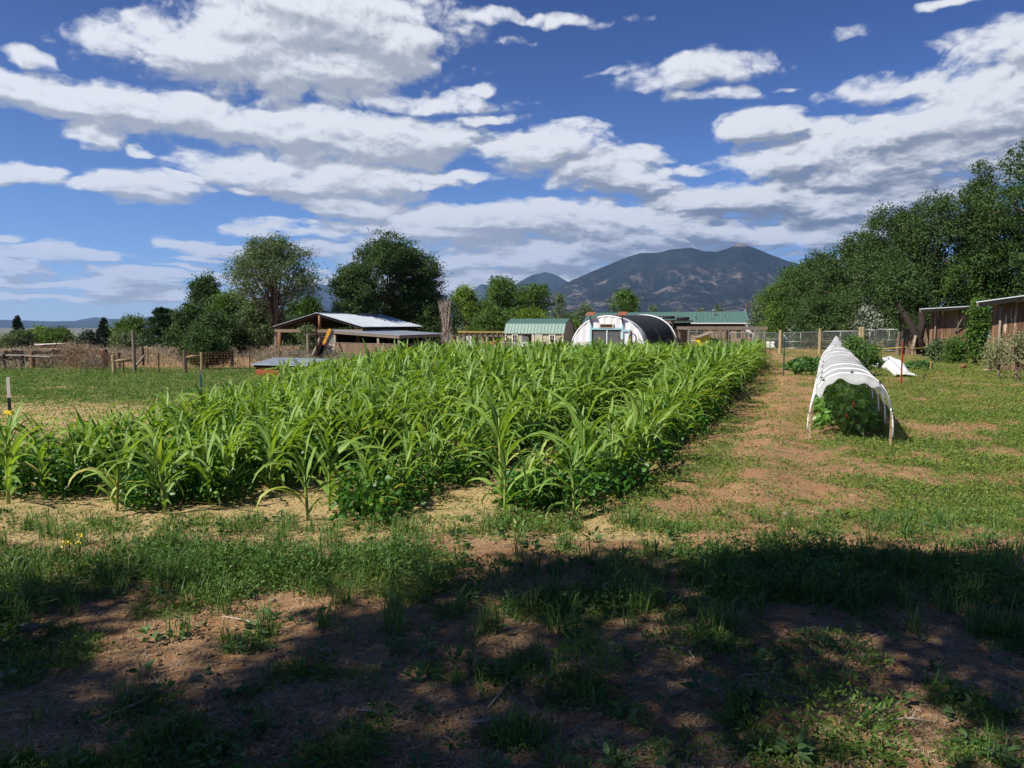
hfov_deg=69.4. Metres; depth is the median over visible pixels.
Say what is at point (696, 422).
bean plant
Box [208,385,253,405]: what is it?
corn plant
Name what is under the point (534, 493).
bean plant
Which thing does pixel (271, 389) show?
corn plant
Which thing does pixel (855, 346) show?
feathery plant
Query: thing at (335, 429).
bean plant
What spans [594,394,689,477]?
corn plant
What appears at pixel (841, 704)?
weed clump
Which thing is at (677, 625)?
weed clump
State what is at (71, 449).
corn plant
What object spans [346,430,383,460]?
bean plant
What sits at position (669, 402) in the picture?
corn plant
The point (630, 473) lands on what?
bean plant
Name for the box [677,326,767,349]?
timber pergola
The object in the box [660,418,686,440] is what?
bean plant
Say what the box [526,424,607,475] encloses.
corn plant
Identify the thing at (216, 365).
dry grass
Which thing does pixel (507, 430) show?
corn plant
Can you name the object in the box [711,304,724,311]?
elm tree
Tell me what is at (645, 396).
corn plant
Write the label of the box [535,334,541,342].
door
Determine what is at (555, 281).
mountain
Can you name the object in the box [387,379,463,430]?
corn plant
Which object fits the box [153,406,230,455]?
corn plant
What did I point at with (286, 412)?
corn plant
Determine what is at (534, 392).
corn plant
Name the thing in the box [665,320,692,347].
plank shed
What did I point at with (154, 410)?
corn plant
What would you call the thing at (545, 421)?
bean plant
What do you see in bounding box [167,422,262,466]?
corn plant
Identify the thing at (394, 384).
corn plant
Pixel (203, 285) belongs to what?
elm tree
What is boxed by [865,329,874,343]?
chain link gate
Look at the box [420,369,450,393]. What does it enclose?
corn plant
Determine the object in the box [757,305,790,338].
elm tree
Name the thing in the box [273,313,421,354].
barn
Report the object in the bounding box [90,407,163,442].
corn plant
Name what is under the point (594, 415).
bean foliage
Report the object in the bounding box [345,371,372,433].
corn plant
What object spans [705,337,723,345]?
leafy plant
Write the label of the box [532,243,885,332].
mountain
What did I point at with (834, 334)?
chain link gate
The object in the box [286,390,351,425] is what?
corn plant
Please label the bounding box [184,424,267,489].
corn plant
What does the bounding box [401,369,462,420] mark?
corn plant
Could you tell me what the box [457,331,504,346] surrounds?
lumber rack
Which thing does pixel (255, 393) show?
corn plant
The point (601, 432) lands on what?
corn plant
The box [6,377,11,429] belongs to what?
metal post
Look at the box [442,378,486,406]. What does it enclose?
corn plant
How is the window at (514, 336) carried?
in the garden shed at (547, 329)
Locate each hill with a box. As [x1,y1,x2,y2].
[0,310,235,327]
[77,317,107,320]
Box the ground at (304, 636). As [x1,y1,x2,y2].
[0,328,1023,767]
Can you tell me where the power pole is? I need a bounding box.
[741,304,752,338]
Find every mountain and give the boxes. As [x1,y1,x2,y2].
[279,283,509,327]
[513,272,566,305]
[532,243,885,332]
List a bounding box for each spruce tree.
[9,315,24,334]
[95,317,116,348]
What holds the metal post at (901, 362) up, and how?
on the ground at (304, 636)
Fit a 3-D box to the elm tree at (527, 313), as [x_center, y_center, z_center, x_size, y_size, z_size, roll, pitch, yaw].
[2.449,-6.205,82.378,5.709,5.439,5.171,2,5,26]
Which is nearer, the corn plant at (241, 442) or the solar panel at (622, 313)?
the corn plant at (241, 442)
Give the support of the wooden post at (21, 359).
on the ground at (304, 636)
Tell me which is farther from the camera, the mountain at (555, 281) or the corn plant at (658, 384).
the mountain at (555, 281)
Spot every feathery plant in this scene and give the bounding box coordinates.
[835,331,879,372]
[862,340,888,369]
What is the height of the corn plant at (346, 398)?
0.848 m
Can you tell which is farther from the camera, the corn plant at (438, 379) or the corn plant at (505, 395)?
the corn plant at (438, 379)
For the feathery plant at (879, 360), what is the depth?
27.81 m
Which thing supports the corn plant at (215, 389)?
on the ground at (304, 636)
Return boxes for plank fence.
[4,349,99,366]
[903,324,929,354]
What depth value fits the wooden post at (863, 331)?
43.43 m
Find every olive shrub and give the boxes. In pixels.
[782,307,829,347]
[843,303,892,343]
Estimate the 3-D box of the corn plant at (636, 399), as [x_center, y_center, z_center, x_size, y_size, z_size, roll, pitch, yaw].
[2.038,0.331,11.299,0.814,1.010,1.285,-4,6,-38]
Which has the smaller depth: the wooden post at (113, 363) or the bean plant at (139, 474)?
the bean plant at (139, 474)
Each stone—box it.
[19,622,39,631]
[189,673,201,679]
[988,697,1017,713]
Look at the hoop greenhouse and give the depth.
48.33 m
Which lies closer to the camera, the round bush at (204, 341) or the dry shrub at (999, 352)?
the dry shrub at (999, 352)
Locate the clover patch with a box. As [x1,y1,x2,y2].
[0,510,1023,620]
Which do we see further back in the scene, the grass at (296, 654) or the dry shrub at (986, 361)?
the dry shrub at (986, 361)
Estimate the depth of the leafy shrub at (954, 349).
32.80 m
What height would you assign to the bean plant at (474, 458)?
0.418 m
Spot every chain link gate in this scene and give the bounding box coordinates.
[690,331,718,343]
[728,333,777,347]
[782,332,818,348]
[822,331,858,347]
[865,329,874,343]
[875,329,902,350]
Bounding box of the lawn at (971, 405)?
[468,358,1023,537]
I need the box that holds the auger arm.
[322,329,334,344]
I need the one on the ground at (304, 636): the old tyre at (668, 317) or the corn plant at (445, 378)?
the corn plant at (445, 378)
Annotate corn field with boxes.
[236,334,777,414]
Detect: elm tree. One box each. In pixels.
[28,323,55,343]
[34,324,75,343]
[102,312,148,346]
[104,328,144,351]
[155,300,207,349]
[177,305,249,355]
[179,269,222,316]
[200,288,257,351]
[228,298,296,352]
[282,293,334,351]
[445,281,485,344]
[461,274,526,329]
[466,304,517,340]
[501,279,558,318]
[509,304,554,318]
[551,292,568,318]
[562,310,577,318]
[568,300,598,330]
[604,286,644,312]
[648,303,658,311]
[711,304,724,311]
[746,292,778,337]
[752,262,804,339]
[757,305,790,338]
[773,248,868,346]
[780,287,881,348]
[799,227,890,343]
[819,200,960,349]
[849,182,1021,331]
[867,258,937,354]
[880,305,937,349]
[932,192,1023,348]
[945,157,1008,319]
[950,138,1023,297]
[954,266,1023,339]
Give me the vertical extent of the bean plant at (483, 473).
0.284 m
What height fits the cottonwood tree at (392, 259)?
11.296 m
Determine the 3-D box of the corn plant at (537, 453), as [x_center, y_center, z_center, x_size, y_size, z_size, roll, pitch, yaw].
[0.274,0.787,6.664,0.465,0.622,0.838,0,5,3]
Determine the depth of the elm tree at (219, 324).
57.15 m
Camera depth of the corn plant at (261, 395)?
9.74 m
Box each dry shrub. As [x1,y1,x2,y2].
[977,338,1006,371]
[979,331,1014,378]
[993,328,1023,380]
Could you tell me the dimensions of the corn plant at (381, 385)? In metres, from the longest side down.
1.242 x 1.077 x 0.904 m
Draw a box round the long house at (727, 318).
[577,309,749,341]
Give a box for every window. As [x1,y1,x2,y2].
[512,334,517,341]
[549,334,554,342]
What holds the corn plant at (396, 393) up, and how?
on the ground at (304, 636)
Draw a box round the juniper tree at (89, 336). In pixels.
[73,327,101,345]
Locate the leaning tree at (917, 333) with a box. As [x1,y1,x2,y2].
[895,301,926,353]
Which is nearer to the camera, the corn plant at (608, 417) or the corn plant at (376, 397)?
the corn plant at (608, 417)
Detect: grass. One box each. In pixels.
[0,356,347,375]
[0,498,1023,767]
[0,502,1023,641]
[0,589,1023,767]
[766,350,1006,376]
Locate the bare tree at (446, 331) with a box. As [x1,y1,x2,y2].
[437,296,452,344]
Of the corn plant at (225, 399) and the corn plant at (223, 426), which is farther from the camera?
the corn plant at (225, 399)
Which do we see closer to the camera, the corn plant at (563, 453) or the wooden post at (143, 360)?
the corn plant at (563, 453)
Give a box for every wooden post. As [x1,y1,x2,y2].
[2,354,5,369]
[20,355,24,369]
[30,352,34,366]
[100,349,108,368]
[111,355,115,371]
[131,331,135,372]
[141,347,144,365]
[182,350,186,372]
[200,352,203,372]
[230,350,233,366]
[306,334,309,353]
[315,327,317,356]
[450,336,455,345]
[724,330,726,343]
[727,330,730,345]
[778,330,781,352]
[818,329,821,353]
[861,327,864,343]
[883,328,887,349]
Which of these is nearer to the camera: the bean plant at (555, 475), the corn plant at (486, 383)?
the bean plant at (555, 475)
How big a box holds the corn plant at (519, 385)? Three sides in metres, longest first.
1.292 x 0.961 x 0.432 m
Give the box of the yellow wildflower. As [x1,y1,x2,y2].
[59,533,81,562]
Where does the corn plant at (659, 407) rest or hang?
on the ground at (304, 636)
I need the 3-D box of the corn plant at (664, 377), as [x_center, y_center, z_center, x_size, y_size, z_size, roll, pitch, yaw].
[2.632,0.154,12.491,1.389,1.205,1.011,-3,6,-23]
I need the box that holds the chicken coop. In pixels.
[251,357,329,376]
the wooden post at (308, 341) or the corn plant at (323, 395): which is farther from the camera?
the wooden post at (308, 341)
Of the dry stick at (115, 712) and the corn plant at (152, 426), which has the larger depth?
the corn plant at (152, 426)
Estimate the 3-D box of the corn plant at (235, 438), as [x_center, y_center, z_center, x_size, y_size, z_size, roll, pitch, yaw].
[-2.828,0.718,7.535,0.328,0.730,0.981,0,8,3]
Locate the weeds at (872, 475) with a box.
[0,405,1023,541]
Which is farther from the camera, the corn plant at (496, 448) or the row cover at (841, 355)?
the row cover at (841, 355)
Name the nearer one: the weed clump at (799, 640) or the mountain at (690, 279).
the weed clump at (799, 640)
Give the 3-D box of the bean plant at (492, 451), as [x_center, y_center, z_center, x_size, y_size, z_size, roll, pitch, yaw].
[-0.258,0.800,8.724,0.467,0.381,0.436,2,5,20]
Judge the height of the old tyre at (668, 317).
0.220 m
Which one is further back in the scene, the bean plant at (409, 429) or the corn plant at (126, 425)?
the bean plant at (409, 429)
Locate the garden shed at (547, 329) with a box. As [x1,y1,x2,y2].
[504,318,575,349]
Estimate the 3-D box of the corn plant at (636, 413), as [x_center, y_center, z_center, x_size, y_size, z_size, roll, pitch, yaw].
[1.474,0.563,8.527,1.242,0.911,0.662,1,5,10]
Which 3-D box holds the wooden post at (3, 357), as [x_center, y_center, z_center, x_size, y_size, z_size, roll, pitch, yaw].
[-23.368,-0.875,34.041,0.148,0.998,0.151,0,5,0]
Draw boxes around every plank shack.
[920,306,990,357]
[976,295,1023,370]
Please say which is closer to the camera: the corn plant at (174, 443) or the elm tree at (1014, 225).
the corn plant at (174, 443)
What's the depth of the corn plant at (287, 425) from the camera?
8.32 m
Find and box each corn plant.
[0,398,73,503]
[0,405,53,452]
[0,412,29,432]
[0,432,30,484]
[1,413,69,454]
[1,430,76,486]
[2,425,50,474]
[7,418,94,474]
[8,434,78,494]
[33,422,110,492]
[38,414,91,456]
[40,414,130,484]
[52,401,132,432]
[53,412,133,484]
[55,407,128,456]
[58,421,82,451]
[67,428,184,510]
[73,406,159,450]
[77,419,117,457]
[80,429,146,494]
[83,420,168,480]
[84,406,160,440]
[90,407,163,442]
[93,432,213,514]
[105,412,147,450]
[105,427,186,507]
[109,396,171,447]
[109,420,211,499]
[110,430,193,485]
[115,394,190,431]
[115,415,221,473]
[116,418,191,453]
[120,408,193,453]
[121,410,170,453]
[127,423,144,461]
[135,414,223,475]
[138,410,207,449]
[139,408,192,446]
[141,396,216,436]
[142,390,228,424]
[148,387,188,420]
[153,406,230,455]
[157,386,202,421]
[157,399,232,430]
[158,384,247,425]
[158,393,226,431]
[159,397,231,445]
[163,391,241,430]
[166,420,247,504]
[167,417,209,456]
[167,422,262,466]
[168,401,244,432]
[173,423,223,496]
[175,388,203,415]
[176,381,244,404]
[178,385,248,426]
[182,414,255,461]
[183,389,251,441]
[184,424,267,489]
[184,426,245,494]
[192,385,231,431]
[192,416,267,501]
[193,386,251,428]
[195,376,239,392]
[195,379,258,427]
[201,414,250,463]
[204,379,278,418]
[207,386,248,413]
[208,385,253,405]
[208,388,292,422]
[209,380,268,395]
[209,421,254,472]
[212,379,232,405]
[212,381,284,419]
[214,382,297,416]
[217,393,279,448]
[220,400,265,461]
[221,382,242,418]
[226,415,265,465]
[230,416,312,476]
[235,401,326,482]
[236,397,311,444]
[236,409,306,462]
[237,410,325,493]
[239,385,269,420]
[243,418,305,493]
[245,409,273,461]
[248,377,294,410]
[248,386,320,421]
[248,399,325,456]
[250,373,325,405]
[252,424,350,520]
[258,394,291,449]
[259,374,310,426]
[260,381,294,415]
[261,380,280,406]
[262,385,306,415]
[267,389,338,453]
[268,384,352,431]
[268,417,396,510]
[271,391,335,449]
[273,379,316,410]
[279,383,306,417]
[280,387,366,443]
[285,405,370,473]
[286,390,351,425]
[292,398,350,450]
[295,385,343,416]
[300,372,360,391]
[304,379,312,401]
[304,394,357,449]
[306,374,334,410]
[308,397,387,465]
[309,369,338,396]
[310,408,349,460]
[313,371,359,428]
[314,369,391,397]
[315,395,404,457]
[317,378,342,417]
[325,381,356,411]
[326,374,350,408]
[327,435,398,491]
[329,370,400,401]
[330,394,382,438]
[331,452,400,521]
[335,372,363,411]
[335,390,365,430]
[335,430,420,478]
[336,368,358,395]
[339,373,376,395]
[340,380,374,430]
[340,380,398,421]
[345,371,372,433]
[346,425,426,465]
[350,366,387,393]
[350,390,412,431]
[351,382,402,434]
[353,374,434,432]
[353,395,419,455]
[356,390,389,453]
[358,371,428,425]
[359,375,419,417]
[360,454,419,506]
[361,407,443,475]
[362,393,433,441]
[365,377,436,423]
[366,382,419,426]
[366,443,440,499]
[367,390,429,449]
[374,431,437,490]
[377,382,434,435]
[383,368,402,397]
[384,374,424,414]
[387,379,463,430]
[388,402,455,463]
[390,390,455,444]
[391,387,486,452]
[393,379,443,418]
[395,375,444,416]
[395,430,463,491]
[396,421,469,484]
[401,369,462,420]
[411,404,483,460]
[414,384,527,450]
[415,369,455,399]
[415,412,490,480]
[418,378,468,409]
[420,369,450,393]
[420,380,432,405]
[420,383,469,423]
[422,367,475,404]
[422,381,456,427]
[424,366,473,407]
[432,387,566,494]
[432,397,520,467]
[435,368,493,421]
[440,416,507,472]
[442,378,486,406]
[444,371,507,407]
[446,386,532,446]
[447,373,467,405]
[447,383,532,440]
[448,433,555,517]
[450,385,484,443]
[455,401,520,461]
[458,385,537,436]
[460,369,516,401]
[462,368,508,409]
[463,376,485,413]
[468,373,535,429]
[471,373,502,403]
[473,409,523,466]
[480,373,540,427]
[484,392,565,443]
[490,397,546,443]
[491,400,525,450]
[491,445,562,506]
[493,375,565,419]
[493,382,555,424]
[495,368,583,420]
[498,394,520,449]
[499,377,531,417]
[507,371,575,400]
[514,456,554,509]
[516,394,564,437]
[517,387,639,492]
[518,388,558,428]
[518,392,562,448]
[519,439,565,478]
[520,438,580,494]
[523,371,567,416]
[526,399,570,442]
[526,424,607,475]
[528,380,588,427]
[529,438,633,517]
[531,364,573,403]
[531,369,593,408]
[537,383,551,410]
[541,406,607,454]
[542,419,591,467]
[545,362,575,405]
[550,362,620,421]
[551,376,607,426]
[552,369,612,419]
[558,414,615,458]
[560,356,595,407]
[563,429,648,500]
[566,410,665,470]
[569,369,609,416]
[571,369,592,414]
[574,360,628,405]
[582,396,627,448]
[587,409,662,475]
[591,397,689,452]
[594,390,665,426]
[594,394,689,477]
[594,404,618,444]
[600,398,651,470]
[601,396,679,456]
[602,392,672,427]
[603,412,655,466]
[607,396,689,456]
[611,391,693,462]
[613,376,690,421]
[614,372,676,415]
[614,401,648,431]
[615,404,630,431]
[618,370,691,403]
[626,359,701,401]
[626,366,694,403]
[626,371,704,408]
[633,381,705,432]
[637,375,678,418]
[644,370,722,421]
[644,393,686,448]
[646,378,679,439]
[646,378,701,434]
[648,378,718,438]
[649,367,726,417]
[652,375,717,428]
[652,388,687,441]
[668,368,728,403]
[671,376,730,433]
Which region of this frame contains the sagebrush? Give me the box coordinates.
[0,343,375,370]
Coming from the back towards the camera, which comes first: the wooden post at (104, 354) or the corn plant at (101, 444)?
the wooden post at (104, 354)
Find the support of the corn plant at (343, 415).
on the ground at (304, 636)
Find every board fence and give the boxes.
[331,342,396,359]
[408,341,443,349]
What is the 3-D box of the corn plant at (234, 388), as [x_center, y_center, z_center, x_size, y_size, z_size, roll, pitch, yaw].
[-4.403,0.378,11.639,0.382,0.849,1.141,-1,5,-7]
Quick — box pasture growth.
[0,364,283,416]
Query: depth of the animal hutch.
44.93 m
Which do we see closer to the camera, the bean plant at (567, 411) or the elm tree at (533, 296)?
the bean plant at (567, 411)
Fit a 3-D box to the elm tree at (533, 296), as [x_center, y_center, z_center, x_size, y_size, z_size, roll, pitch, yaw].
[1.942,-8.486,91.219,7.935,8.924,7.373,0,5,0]
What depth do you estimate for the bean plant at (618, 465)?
7.34 m
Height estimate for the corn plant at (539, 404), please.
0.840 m
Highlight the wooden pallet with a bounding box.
[325,343,333,353]
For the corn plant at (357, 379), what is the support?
on the ground at (304, 636)
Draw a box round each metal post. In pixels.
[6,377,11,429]
[199,370,201,391]
[783,335,784,375]
[900,339,903,384]
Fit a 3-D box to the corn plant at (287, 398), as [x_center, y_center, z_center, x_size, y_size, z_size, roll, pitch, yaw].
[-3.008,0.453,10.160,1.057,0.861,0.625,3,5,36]
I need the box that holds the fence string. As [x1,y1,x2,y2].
[0,388,233,414]
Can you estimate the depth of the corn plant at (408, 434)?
7.56 m
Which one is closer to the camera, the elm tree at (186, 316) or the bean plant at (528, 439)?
the bean plant at (528, 439)
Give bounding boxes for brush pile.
[284,345,310,357]
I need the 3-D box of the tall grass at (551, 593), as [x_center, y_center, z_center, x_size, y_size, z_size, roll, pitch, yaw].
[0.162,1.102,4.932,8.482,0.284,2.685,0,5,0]
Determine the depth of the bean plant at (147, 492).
6.49 m
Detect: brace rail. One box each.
[114,359,131,361]
[136,355,145,367]
[186,355,199,357]
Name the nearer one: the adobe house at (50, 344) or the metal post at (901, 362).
the metal post at (901, 362)
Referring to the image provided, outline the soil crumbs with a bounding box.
[0,425,1023,767]
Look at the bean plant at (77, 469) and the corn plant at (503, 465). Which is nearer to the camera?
the corn plant at (503, 465)
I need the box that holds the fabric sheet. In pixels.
[872,356,916,375]
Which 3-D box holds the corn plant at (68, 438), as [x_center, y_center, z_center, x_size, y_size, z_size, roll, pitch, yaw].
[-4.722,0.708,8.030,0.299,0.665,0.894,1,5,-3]
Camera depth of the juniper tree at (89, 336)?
99.44 m
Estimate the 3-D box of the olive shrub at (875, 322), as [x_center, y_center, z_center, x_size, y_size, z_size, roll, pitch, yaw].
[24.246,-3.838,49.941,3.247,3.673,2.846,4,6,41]
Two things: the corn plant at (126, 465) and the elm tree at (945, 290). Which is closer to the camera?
the corn plant at (126, 465)
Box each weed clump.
[0,584,55,621]
[132,577,233,623]
[187,538,256,572]
[245,538,326,584]
[347,534,424,581]
[434,553,527,599]
[488,506,549,538]
[549,627,626,687]
[640,615,728,664]
[722,663,919,765]
[778,625,893,681]
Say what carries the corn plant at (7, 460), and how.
on the ground at (304, 636)
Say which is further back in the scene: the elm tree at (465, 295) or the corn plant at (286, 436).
the elm tree at (465, 295)
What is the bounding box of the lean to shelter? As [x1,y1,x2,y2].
[334,329,443,348]
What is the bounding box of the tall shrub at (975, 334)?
[956,294,991,364]
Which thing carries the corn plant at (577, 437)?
on the ground at (304, 636)
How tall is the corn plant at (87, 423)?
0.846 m
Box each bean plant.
[0,451,56,487]
[0,455,54,497]
[0,465,30,496]
[0,473,33,494]
[17,430,66,468]
[20,444,68,488]
[40,464,98,498]
[41,459,79,492]
[44,456,95,495]
[50,433,98,470]
[51,454,102,492]
[78,435,117,474]
[93,445,149,480]
[100,451,149,482]
[108,468,149,497]
[119,459,181,504]
[119,474,169,509]
[121,469,170,497]
[121,475,177,511]
[161,451,188,483]
[165,466,219,505]
[171,448,241,490]
[171,468,213,500]
[179,448,223,495]
[193,449,247,485]
[193,468,242,504]
[205,460,262,500]
[216,445,253,462]
[236,449,258,473]
[240,449,267,479]
[246,440,306,485]
[258,450,302,488]
[268,444,314,480]
[290,435,337,474]
[296,436,320,464]
[309,427,348,459]
[325,428,372,465]
[328,480,395,531]
[331,440,358,469]
[331,472,373,501]
[334,466,387,506]
[336,413,371,444]
[336,453,391,495]
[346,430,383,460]
[352,475,411,520]
[366,435,389,457]
[368,457,406,487]
[371,467,415,499]
[376,434,395,452]
[379,452,422,488]
[380,431,403,456]
[381,479,426,509]
[387,423,420,446]
[391,462,441,504]
[396,456,430,483]
[399,436,448,482]
[417,453,468,486]
[423,439,465,468]
[441,442,490,478]
[444,457,488,485]
[457,444,496,473]
[471,439,504,467]
[480,443,509,460]
[485,436,528,465]
[491,462,561,513]
[503,464,561,508]
[505,427,539,455]
[506,473,547,512]
[519,433,541,454]
[521,419,555,444]
[523,470,580,509]
[526,416,559,445]
[526,421,557,449]
[529,411,565,438]
[541,466,570,492]
[549,439,602,475]
[553,457,592,482]
[554,470,613,513]
[556,406,591,430]
[574,450,636,501]
[582,459,622,489]
[586,469,622,498]
[595,457,638,489]
[609,450,654,490]
[621,428,659,457]
[626,443,649,473]
[630,434,674,460]
[655,415,687,443]
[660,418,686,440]
[661,425,683,449]
[671,406,708,435]
[672,418,693,440]
[686,410,704,428]
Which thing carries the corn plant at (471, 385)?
on the ground at (304, 636)
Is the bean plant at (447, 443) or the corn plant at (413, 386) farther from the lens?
the corn plant at (413, 386)
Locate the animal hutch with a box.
[694,332,722,345]
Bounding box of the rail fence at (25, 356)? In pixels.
[0,354,51,368]
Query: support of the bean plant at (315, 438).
on the ground at (304, 636)
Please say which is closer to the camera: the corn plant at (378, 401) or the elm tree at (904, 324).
the corn plant at (378, 401)
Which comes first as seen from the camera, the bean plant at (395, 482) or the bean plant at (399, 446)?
the bean plant at (395, 482)
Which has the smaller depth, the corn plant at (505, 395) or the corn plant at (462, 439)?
the corn plant at (462, 439)
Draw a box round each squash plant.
[782,355,813,369]
[790,356,820,374]
[905,360,934,369]
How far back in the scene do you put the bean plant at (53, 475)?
7.10 m
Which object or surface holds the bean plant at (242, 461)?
on the ground at (304, 636)
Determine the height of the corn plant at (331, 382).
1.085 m
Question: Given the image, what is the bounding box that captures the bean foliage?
[240,360,765,430]
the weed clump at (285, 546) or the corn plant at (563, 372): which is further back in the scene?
the corn plant at (563, 372)
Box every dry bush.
[17,350,65,367]
[56,337,100,368]
[75,344,117,368]
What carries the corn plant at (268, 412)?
on the ground at (304, 636)
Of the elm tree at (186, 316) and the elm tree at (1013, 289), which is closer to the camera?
the elm tree at (1013, 289)
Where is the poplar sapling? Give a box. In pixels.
[571,317,581,333]
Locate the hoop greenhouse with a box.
[572,315,676,347]
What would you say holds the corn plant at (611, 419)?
on the ground at (304, 636)
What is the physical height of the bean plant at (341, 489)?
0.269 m
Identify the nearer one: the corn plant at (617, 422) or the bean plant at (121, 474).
the bean plant at (121, 474)
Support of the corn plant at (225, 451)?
on the ground at (304, 636)
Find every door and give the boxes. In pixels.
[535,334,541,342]
[592,330,620,346]
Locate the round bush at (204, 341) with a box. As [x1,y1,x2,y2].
[168,325,233,368]
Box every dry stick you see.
[92,695,152,722]
[222,615,255,624]
[356,702,392,718]
[472,709,509,722]
[488,676,516,707]
[667,644,694,657]
[741,669,786,675]
[878,707,932,722]
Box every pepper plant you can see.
[812,387,878,433]
[813,378,860,413]
[813,379,858,418]
[822,384,882,428]
[833,382,875,409]
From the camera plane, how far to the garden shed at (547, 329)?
60.21 m
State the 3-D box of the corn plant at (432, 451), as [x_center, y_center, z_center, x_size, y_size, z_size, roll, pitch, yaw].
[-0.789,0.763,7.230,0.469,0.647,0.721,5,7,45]
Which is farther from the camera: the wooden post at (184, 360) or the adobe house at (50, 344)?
the adobe house at (50, 344)
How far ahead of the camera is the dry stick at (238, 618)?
4.02 m
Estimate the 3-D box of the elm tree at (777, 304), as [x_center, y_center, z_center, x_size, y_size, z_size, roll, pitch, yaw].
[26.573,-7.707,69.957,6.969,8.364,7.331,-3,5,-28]
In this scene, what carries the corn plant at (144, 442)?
on the ground at (304, 636)
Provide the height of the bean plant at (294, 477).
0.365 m
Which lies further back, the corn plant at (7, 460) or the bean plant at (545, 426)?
the bean plant at (545, 426)
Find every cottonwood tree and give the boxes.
[217,231,329,352]
[319,261,386,328]
[323,226,447,342]
[372,256,466,342]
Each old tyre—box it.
[659,316,674,318]
[676,317,689,319]
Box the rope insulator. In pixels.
[4,410,14,414]
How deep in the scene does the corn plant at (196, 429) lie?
7.46 m
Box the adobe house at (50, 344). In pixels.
[28,343,75,347]
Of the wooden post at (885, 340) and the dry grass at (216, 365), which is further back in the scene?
the wooden post at (885, 340)
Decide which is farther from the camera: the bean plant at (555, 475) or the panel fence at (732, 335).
the panel fence at (732, 335)
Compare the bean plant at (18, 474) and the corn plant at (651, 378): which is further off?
the corn plant at (651, 378)
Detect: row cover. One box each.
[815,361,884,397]
[816,336,865,378]
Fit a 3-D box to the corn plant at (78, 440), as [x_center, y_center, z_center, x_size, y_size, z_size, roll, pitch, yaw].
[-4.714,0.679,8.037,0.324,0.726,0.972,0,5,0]
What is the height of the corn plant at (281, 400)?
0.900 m
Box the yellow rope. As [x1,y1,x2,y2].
[877,346,925,348]
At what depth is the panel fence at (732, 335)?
61.87 m
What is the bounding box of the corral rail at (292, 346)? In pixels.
[280,345,306,347]
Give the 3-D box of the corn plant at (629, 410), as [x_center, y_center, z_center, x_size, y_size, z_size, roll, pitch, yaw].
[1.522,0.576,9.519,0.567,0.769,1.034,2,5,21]
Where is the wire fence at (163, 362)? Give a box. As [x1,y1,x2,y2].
[52,351,253,370]
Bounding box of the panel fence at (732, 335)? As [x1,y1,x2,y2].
[704,331,743,344]
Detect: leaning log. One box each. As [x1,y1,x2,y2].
[311,337,320,355]
[315,336,323,354]
[318,339,324,355]
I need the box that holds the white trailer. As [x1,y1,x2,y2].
[765,338,789,347]
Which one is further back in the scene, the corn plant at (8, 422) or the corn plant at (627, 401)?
the corn plant at (627, 401)
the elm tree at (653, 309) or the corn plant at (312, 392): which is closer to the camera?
the corn plant at (312, 392)
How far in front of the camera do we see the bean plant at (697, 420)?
11.22 m
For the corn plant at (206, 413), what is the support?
on the ground at (304, 636)
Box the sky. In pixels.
[0,0,1023,320]
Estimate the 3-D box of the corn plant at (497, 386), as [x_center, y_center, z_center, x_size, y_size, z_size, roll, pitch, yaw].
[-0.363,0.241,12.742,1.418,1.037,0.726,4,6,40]
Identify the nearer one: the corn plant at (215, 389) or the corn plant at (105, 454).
the corn plant at (105, 454)
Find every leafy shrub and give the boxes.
[292,322,326,357]
[920,336,946,362]
[937,334,968,363]
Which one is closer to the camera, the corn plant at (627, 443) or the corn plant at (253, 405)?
the corn plant at (627, 443)
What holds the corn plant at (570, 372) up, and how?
on the ground at (304, 636)
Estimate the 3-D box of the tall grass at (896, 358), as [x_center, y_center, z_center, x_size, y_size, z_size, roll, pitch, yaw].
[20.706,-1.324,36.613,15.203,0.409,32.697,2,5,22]
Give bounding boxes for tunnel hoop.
[806,369,894,444]
[809,368,886,429]
[811,363,879,416]
[813,365,873,398]
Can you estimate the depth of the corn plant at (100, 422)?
7.88 m
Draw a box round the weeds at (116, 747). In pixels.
[0,503,1023,767]
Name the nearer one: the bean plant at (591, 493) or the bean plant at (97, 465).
the bean plant at (591, 493)
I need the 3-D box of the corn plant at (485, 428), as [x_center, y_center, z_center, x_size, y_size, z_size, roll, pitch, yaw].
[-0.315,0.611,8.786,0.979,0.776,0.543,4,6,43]
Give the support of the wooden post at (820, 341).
on the ground at (304, 636)
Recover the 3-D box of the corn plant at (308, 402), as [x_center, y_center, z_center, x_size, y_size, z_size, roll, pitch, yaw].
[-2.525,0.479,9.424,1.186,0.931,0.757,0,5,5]
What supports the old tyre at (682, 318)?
on the plank shed at (683, 336)
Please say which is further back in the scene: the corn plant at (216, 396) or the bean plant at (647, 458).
the corn plant at (216, 396)
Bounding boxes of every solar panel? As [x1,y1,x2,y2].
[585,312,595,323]
[617,312,627,323]
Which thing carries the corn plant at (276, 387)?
on the ground at (304, 636)
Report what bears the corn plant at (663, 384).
on the ground at (304, 636)
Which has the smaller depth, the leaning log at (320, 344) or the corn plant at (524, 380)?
the corn plant at (524, 380)
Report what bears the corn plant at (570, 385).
on the ground at (304, 636)

